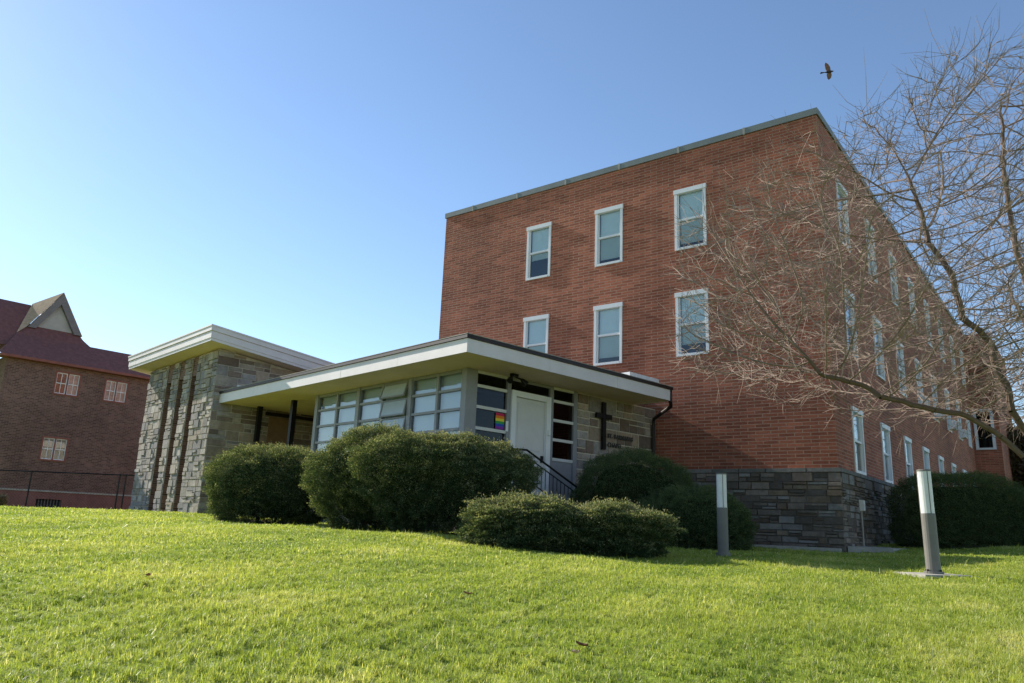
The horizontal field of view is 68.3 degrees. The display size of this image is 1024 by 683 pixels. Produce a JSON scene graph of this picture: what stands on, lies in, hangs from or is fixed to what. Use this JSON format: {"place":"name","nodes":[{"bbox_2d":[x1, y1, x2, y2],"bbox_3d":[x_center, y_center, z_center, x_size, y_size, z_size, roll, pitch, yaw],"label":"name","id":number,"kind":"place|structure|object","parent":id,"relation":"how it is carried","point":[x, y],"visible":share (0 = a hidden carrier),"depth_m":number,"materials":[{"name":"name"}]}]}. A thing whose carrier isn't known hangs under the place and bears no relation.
{"place":"outdoors","nodes":[
{"label":"outdoors","id":0,"kind":"place"},
{"bbox_2d":[0,505,1023,682],"bbox_3d":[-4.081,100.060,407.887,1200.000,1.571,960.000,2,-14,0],"label":"ground","id":1,"kind":"structure","parent":0,"point":[364,668],"depth_m":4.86,"materials":[{"name":"green plant"}]},
{"bbox_2d":[0,493,9,505],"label":"dry shrub","id":2,"kind":"object","parent":1,"relation":"on","point":[3,499],"visible":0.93,"depth_m":28.50,"materials":[{"name":"brown plant"}]},
{"bbox_2d":[0,470,134,509],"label":"chain link fence","id":3,"kind":"object","parent":1,"relation":"on","point":[99,474],"visible":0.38,"depth_m":29.43,"materials":[{"name":"black metal"}]},
{"bbox_2d":[0,293,150,509],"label":"old brick house","id":4,"kind":"structure","parent":1,"relation":"on","point":[71,400],"depth_m":37.90,"materials":[{"name":"brick"}]},
{"bbox_2d":[35,499,60,507],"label":"basement window","id":5,"kind":"structure","parent":4,"relation":"in","point":[44,503],"depth_m":36.64,"materials":[{"name":"black metal"}]},
{"bbox_2d":[38,436,69,461],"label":"window","id":6,"kind":"structure","parent":4,"relation":"in","point":[52,448],"depth_m":37.12,"materials":[{"name":"beige glass"}]},
{"bbox_2d":[52,370,81,397],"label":"window","id":7,"kind":"structure","parent":4,"relation":"in","point":[65,383],"depth_m":37.97,"materials":[{"name":"glass"}]},
{"bbox_2d":[102,379,129,403],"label":"window","id":8,"kind":"structure","parent":4,"relation":"in","point":[115,391],"depth_m":39.60,"materials":[{"name":"white glass"}]},
{"bbox_2d":[128,324,334,513],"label":"stone hall","id":9,"kind":"structure","parent":1,"relation":"on","point":[191,424],"depth_m":24.92,"materials":[{"name":"stone"}]},
{"bbox_2d":[266,416,295,457],"bbox_3d":[-7.745,4.260,24.835,0.950,3.500,0.050,15,-19,-42],"label":"door","id":10,"kind":"structure","parent":9,"relation":"in","point":[277,431],"depth_m":25.03,"materials":[{"name":"beige paint"}]},
{"bbox_2d":[219,332,672,532],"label":"glazed pavilion","id":11,"kind":"structure","parent":1,"relation":"on","point":[457,383],"depth_m":18.49,"materials":[{"name":"paint"}]},
{"bbox_2d":[495,413,504,429],"bbox_3d":[-0.281,1.841,17.420,0.270,0.370,0.008,15,-19,-42],"label":"rainbow flag","id":12,"kind":"object","parent":11,"relation":"on","point":[499,421],"visible":1,"depth_m":17.41,"materials":[{"name":"multicoloured fabric"}]},
{"bbox_2d":[507,373,528,386],"bbox_3d":[0.106,0.868,17.335,0.656,0.278,0.265,15,-19,-42],"label":"flood light","id":13,"kind":"object","parent":11,"relation":"attached to","point":[523,381],"visible":1,"depth_m":17.38,"materials":[{"name":"black metal"}]},
{"bbox_2d":[475,373,572,459],"bbox_3d":[0.339,1.850,18.060,3.278,1.695,0.001,15,-19,-42],"label":"window pane","id":14,"kind":"structure","parent":11,"relation":"in","point":[485,397],"depth_m":17.91,"materials":[{"name":"black glass"}]},
{"bbox_2d":[514,397,544,494],"bbox_3d":[0.385,2.575,17.928,1.044,2.418,0.100,15,-19,-42],"label":"door","id":15,"kind":"structure","parent":11,"relation":"in","point":[529,429],"depth_m":18.07,"materials":[{"name":"paint"}]},
{"bbox_2d":[595,402,611,449],"bbox_3d":[2.417,2.215,19.850,0.640,1.250,0.060,15,-19,-42],"label":"wall cross","id":16,"kind":"object","parent":11,"relation":"attached to","point":[603,415],"depth_m":19.81,"materials":[{"name":"black metal"}]},
{"bbox_2d":[607,433,632,448],"bbox_3d":[2.916,2.703,20.281,1.077,0.356,0.020,15,-19,-42],"label":"wall lettering","id":17,"kind":"object","parent":11,"relation":"attached to","point":[623,438],"depth_m":20.21},
{"bbox_2d":[576,640,589,646],"bbox_3d":[0.412,1.730,4.316,0.094,0.035,0.052,2,-14,0],"label":"fallen leaf","id":18,"kind":"object","parent":1,"relation":"on","point":[581,644],"visible":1,"depth_m":4.31,"materials":[{"name":"brown plant"}]},
{"bbox_2d":[237,520,1010,557],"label":"soil","id":19,"kind":"structure","parent":1,"relation":"on","point":[263,522],"depth_m":15.14,"materials":[{"name":"brown soil"}]},
{"bbox_2d":[199,441,324,524],"bbox_3d":[-5.554,3.367,17.554,3.181,2.106,2.743,2,-14,0],"label":"clipped shrub","id":20,"kind":"object","parent":19,"relation":"on","point":[260,484],"visible":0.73,"depth_m":16.70,"materials":[{"name":"green plant"}]},
{"bbox_2d":[298,421,425,531],"bbox_3d":[-2.807,2.836,15.320,3.084,2.497,2.477,2,-14,0],"label":"clipped shrub","id":21,"kind":"object","parent":19,"relation":"on","point":[329,488],"visible":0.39,"depth_m":14.62,"materials":[{"name":"green plant"}]},
{"bbox_2d":[342,427,546,535],"bbox_3d":[-1.269,2.828,14.631,3.909,2.258,2.557,2,-14,0],"label":"clipped shrub","id":22,"kind":"object","parent":19,"relation":"on","point":[436,480],"visible":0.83,"depth_m":13.88,"materials":[{"name":"green plant"}]},
{"bbox_2d":[449,488,687,558],"bbox_3d":[0.893,2.983,12.151,3.802,1.244,1.846,2,-14,0],"label":"hedge","id":23,"kind":"object","parent":19,"relation":"on","point":[549,522],"visible":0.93,"depth_m":11.59,"materials":[{"name":"green plant"}]},
{"bbox_2d":[568,444,700,544],"bbox_3d":[2.791,3.533,17.288,3.439,2.407,2.250,2,-14,0],"label":"clipped shrub","id":24,"kind":"object","parent":19,"relation":"on","point":[632,481],"visible":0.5,"depth_m":16.81,"materials":[{"name":"green plant"}]},
{"bbox_2d":[636,482,758,550],"bbox_3d":[3.838,3.767,16.068,2.776,1.594,2.206,2,-14,0],"label":"clipped shrub","id":25,"kind":"object","parent":19,"relation":"on","point":[695,516],"visible":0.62,"depth_m":15.44,"materials":[{"name":"green plant"}]},
{"bbox_2d":[848,546,905,552],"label":"concrete slab","id":26,"kind":"structure","parent":19,"relation":"on","point":[858,549],"depth_m":17.59,"materials":[{"name":"grey concrete"}]},
{"bbox_2d":[884,469,1023,549],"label":"clipped hedge","id":27,"kind":"object","parent":19,"relation":"on","point":[975,514],"visible":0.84,"depth_m":18.95,"materials":[{"name":"green plant"}]},
{"bbox_2d":[990,488,1023,545],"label":"clipped hedge","id":28,"kind":"object","parent":19,"relation":"on","point":[1021,518],"visible":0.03,"depth_m":19.65,"materials":[{"name":"green plant"}]},
{"bbox_2d":[716,473,730,556],"bbox_3d":[3.650,3.024,13.092,0.248,1.460,0.248,2,-14,0],"label":"bollard light","id":29,"kind":"object","parent":1,"relation":"on","point":[722,520],"visible":0.91,"depth_m":13.02,"materials":[{"name":"beige paint"}]},
{"bbox_2d":[439,107,1013,551],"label":"brick building","id":30,"kind":"structure","parent":1,"relation":"on","point":[571,269],"depth_m":22.33,"materials":[{"name":"brick"}]},
{"bbox_2d":[523,314,548,353],"bbox_3d":[0.915,0.133,24.998,1.040,1.915,0.555,-8,-17,36],"label":"window","id":31,"kind":"structure","parent":30,"relation":"in","point":[536,328],"depth_m":25.01,"materials":[{"name":"glass"}]},
{"bbox_2d":[525,222,551,280],"bbox_3d":[1.042,-3.002,25.764,1.040,1.935,0.555,-8,-17,36],"label":"window","id":32,"kind":"structure","parent":30,"relation":"in","point":[538,255],"depth_m":25.81,"materials":[{"name":"glass"}]},
{"bbox_2d":[593,302,622,365],"bbox_3d":[3.089,-0.176,23.373,1.040,1.915,0.555,-8,-17,36],"label":"window","id":33,"kind":"structure","parent":30,"relation":"in","point":[607,350],"depth_m":23.33,"materials":[{"name":"glass"}]},
{"bbox_2d":[595,204,623,266],"bbox_3d":[3.217,-3.311,24.139,1.040,1.935,0.555,-8,-17,36],"label":"window","id":34,"kind":"structure","parent":30,"relation":"in","point":[609,220],"depth_m":24.09,"materials":[{"name":"white glass"}]},
{"bbox_2d":[673,183,706,250],"bbox_3d":[5.414,-3.622,22.499,1.040,1.935,0.555,-8,-17,36],"label":"window","id":35,"kind":"structure","parent":30,"relation":"in","point":[690,195],"depth_m":22.46,"materials":[{"name":"grey glass"}]},
{"bbox_2d":[674,288,709,356],"bbox_3d":[5.286,-0.487,21.733,1.040,1.915,0.555,-8,-17,36],"label":"window","id":36,"kind":"structure","parent":30,"relation":"in","point":[681,301],"depth_m":21.72,"materials":[{"name":"grey glass"}]},
{"bbox_2d":[835,178,850,252],"bbox_3d":[9.379,-3.598,21.938,0.555,1.935,1.160,-8,-17,36],"label":"window","id":37,"kind":"structure","parent":30,"relation":"in","point":[839,187],"depth_m":22.09,"materials":[{"name":"white glass"}]},
{"bbox_2d":[844,286,857,359],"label":"window","id":38,"kind":"structure","parent":30,"relation":"in","point":[851,294],"depth_m":21.37,"materials":[{"name":"white glass"}]},
{"bbox_2d":[850,406,866,475],"bbox_3d":[9.122,2.702,20.398,0.555,1.755,1.160,-8,-17,36],"label":"window","id":39,"kind":"structure","parent":30,"relation":"in","point":[860,441],"depth_m":20.56,"materials":[{"name":"white paint"}]},
{"bbox_2d":[859,500,865,545],"bbox_3d":[8.916,4.654,19.135,0.110,1.250,0.180,-8,-17,36],"label":"wall conduit","id":40,"kind":"object","parent":30,"relation":"attached to","point":[862,505],"depth_m":19.16,"materials":[{"name":"metal"}]},
{"bbox_2d":[864,219,877,283],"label":"window","id":41,"kind":"structure","parent":30,"relation":"in","point":[868,255],"depth_m":24.66,"materials":[{"name":"white glass"}]},
{"bbox_2d":[872,315,884,381],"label":"window","id":42,"kind":"structure","parent":30,"relation":"in","point":[876,339],"depth_m":23.87,"materials":[{"name":"white paint"}]},
{"bbox_2d":[880,422,893,483],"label":"window","id":43,"kind":"structure","parent":30,"relation":"in","point":[886,446],"depth_m":23.12,"materials":[{"name":"white glass"}]},
{"bbox_2d":[888,250,899,309],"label":"window","id":44,"kind":"structure","parent":30,"relation":"in","point":[890,260],"depth_m":27.27,"materials":[{"name":"white paint"}]},
{"bbox_2d":[896,342,906,398],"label":"window","id":45,"kind":"structure","parent":30,"relation":"in","point":[901,356],"depth_m":26.48,"materials":[{"name":"white paint"}]},
{"bbox_2d":[903,436,913,488],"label":"window","id":46,"kind":"structure","parent":30,"relation":"in","point":[907,441],"depth_m":25.75,"materials":[{"name":"white paint"}]},
{"bbox_2d":[907,277,916,330],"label":"window","id":47,"kind":"structure","parent":30,"relation":"in","point":[908,278],"depth_m":29.85,"materials":[{"name":"white glass"}]},
{"bbox_2d":[914,358,922,403],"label":"window","id":48,"kind":"structure","parent":30,"relation":"in","point":[915,359],"depth_m":29.09,"materials":[{"name":"white glass"}]},
{"bbox_2d":[920,396,929,405],"bbox_3d":[15.683,2.309,28.626,0.250,0.420,0.640,-8,-17,36],"label":"air conditioner","id":49,"kind":"object","parent":30,"relation":"attached to","point":[921,402],"visible":0.3,"depth_m":28.42,"materials":[{"name":"white paint"}]},
{"bbox_2d":[922,446,929,468],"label":"window","id":50,"kind":"structure","parent":30,"relation":"in","point":[926,462],"depth_m":28.39,"materials":[{"name":"white paint"}]},
{"bbox_2d":[923,299,931,346],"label":"window","id":51,"kind":"structure","parent":30,"relation":"in","point":[930,345],"depth_m":32.45,"materials":[{"name":"white paint"}]},
{"bbox_2d":[930,374,938,421],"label":"window","id":52,"kind":"structure","parent":30,"relation":"in","point":[933,395],"depth_m":31.59,"materials":[{"name":"white paint"}]},
{"bbox_2d":[936,413,944,420],"bbox_3d":[17.736,3.032,31.239,0.250,0.420,0.640,-8,-17,36],"label":"air conditioner","id":53,"kind":"object","parent":30,"relation":"attached to","point":[940,415],"visible":0.34,"depth_m":31.02,"materials":[{"name":"white paint"}]},
{"bbox_2d":[937,320,945,363],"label":"window","id":54,"kind":"structure","parent":30,"relation":"in","point":[939,333],"depth_m":35.10,"materials":[{"name":"white paint"}]},
{"bbox_2d":[938,455,945,486],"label":"window","id":55,"kind":"structure","parent":30,"relation":"in","point":[940,459],"depth_m":31.03,"materials":[{"name":"white paint"}]},
{"bbox_2d":[944,388,951,432],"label":"window","id":56,"kind":"structure","parent":30,"relation":"in","point":[948,408],"depth_m":34.32,"materials":[{"name":"white paint"}]},
{"bbox_2d":[948,420,956,430],"bbox_3d":[19.788,3.754,33.851,0.250,0.420,0.640,-8,-17,36],"label":"air conditioner","id":57,"kind":"object","parent":30,"relation":"attached to","point":[952,425],"visible":0.89,"depth_m":33.64,"materials":[{"name":"white paint"}]},
{"bbox_2d":[949,336,955,373],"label":"window","id":58,"kind":"structure","parent":30,"relation":"in","point":[949,336],"depth_m":37.70,"materials":[{"name":"white paint"}]},
{"bbox_2d":[951,463,955,486],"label":"window","id":59,"kind":"structure","parent":30,"relation":"in","point":[953,466],"depth_m":33.53,"materials":[{"name":"white paint"}]},
{"bbox_2d":[956,402,962,440],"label":"window","id":60,"kind":"structure","parent":30,"relation":"in","point":[959,427],"depth_m":36.91,"materials":[{"name":"white paint"}]},
{"bbox_2d":[959,351,965,387],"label":"window","id":61,"kind":"structure","parent":30,"relation":"in","point":[960,352],"depth_m":40.33,"materials":[{"name":"white paint"}]},
{"bbox_2d":[960,429,967,438],"bbox_3d":[21.841,4.476,36.463,0.250,0.420,0.640,-8,-17,36],"label":"air conditioner","id":62,"kind":"object","parent":30,"relation":"attached to","point":[965,436],"visible":0.94,"depth_m":36.24,"materials":[{"name":"white paint"}]},
{"bbox_2d":[965,409,972,448],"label":"window","id":63,"kind":"structure","parent":30,"relation":"in","point":[968,425],"depth_m":39.56,"materials":[{"name":"white paint"}]},
{"bbox_2d":[972,409,996,449],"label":"window","id":64,"kind":"structure","parent":30,"relation":"in","point":[984,442],"depth_m":40.24,"materials":[{"name":"white paint"}]},
{"bbox_2d":[730,544,841,551],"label":"concrete curb","id":65,"kind":"structure","parent":1,"relation":"on","point":[809,548],"depth_m":18.20,"materials":[{"name":"grey concrete"}]},
{"bbox_2d":[651,3,1023,459],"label":"bare tree","id":66,"kind":"object","parent":1,"relation":"on","point":[993,363],"visible":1,"depth_m":12.56,"materials":[{"name":"brown plant"}]},
{"bbox_2d":[895,469,969,578],"bbox_3d":[5.718,2.588,10.292,0.800,1.671,0.600,5,-14,-11],"label":"bollard light","id":67,"kind":"object","parent":1,"relation":"on","point":[929,533],"visible":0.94,"depth_m":10.28,"materials":[{"name":"beige paint"}]},
{"bbox_2d":[967,244,1023,466],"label":"bare tree","id":68,"kind":"object","parent":1,"relation":"on","point":[1001,369],"visible":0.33,"depth_m":31.92,"materials":[{"name":"brown plant"}]},
{"bbox_2d":[1006,423,1023,489],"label":"brown tree","id":69,"kind":"object","parent":1,"relation":"on","point":[1017,461],"visible":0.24,"depth_m":42.66,"materials":[{"name":"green plant"}]},
{"bbox_2d":[0,0,1023,426],"label":"sky","id":70,"kind":"structure","parent":0,"point":[285,173],"materials":[{"name":"blue"}]},
{"bbox_2d":[820,63,832,79],"bbox_3d":[8.993,-7.727,21.547,0.409,0.498,0.119,2,-14,0],"label":"bird","id":71,"kind":"object","parent":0,"point":[828,70],"visible":1,"depth_m":21.53},
{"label":"entrance steps","id":72,"kind":"object","parent":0,"visible":0},
{"bbox_2d":[514,448,577,502],"bbox_3d":[0.717,3.076,16.495,2.138,1.334,0.048,15,-19,-42],"label":"stair railing","id":73,"kind":"object","parent":72,"relation":"on","point":[554,470],"visible":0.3,"depth_m":16.68,"materials":[{"name":"black metal"}]}
]}

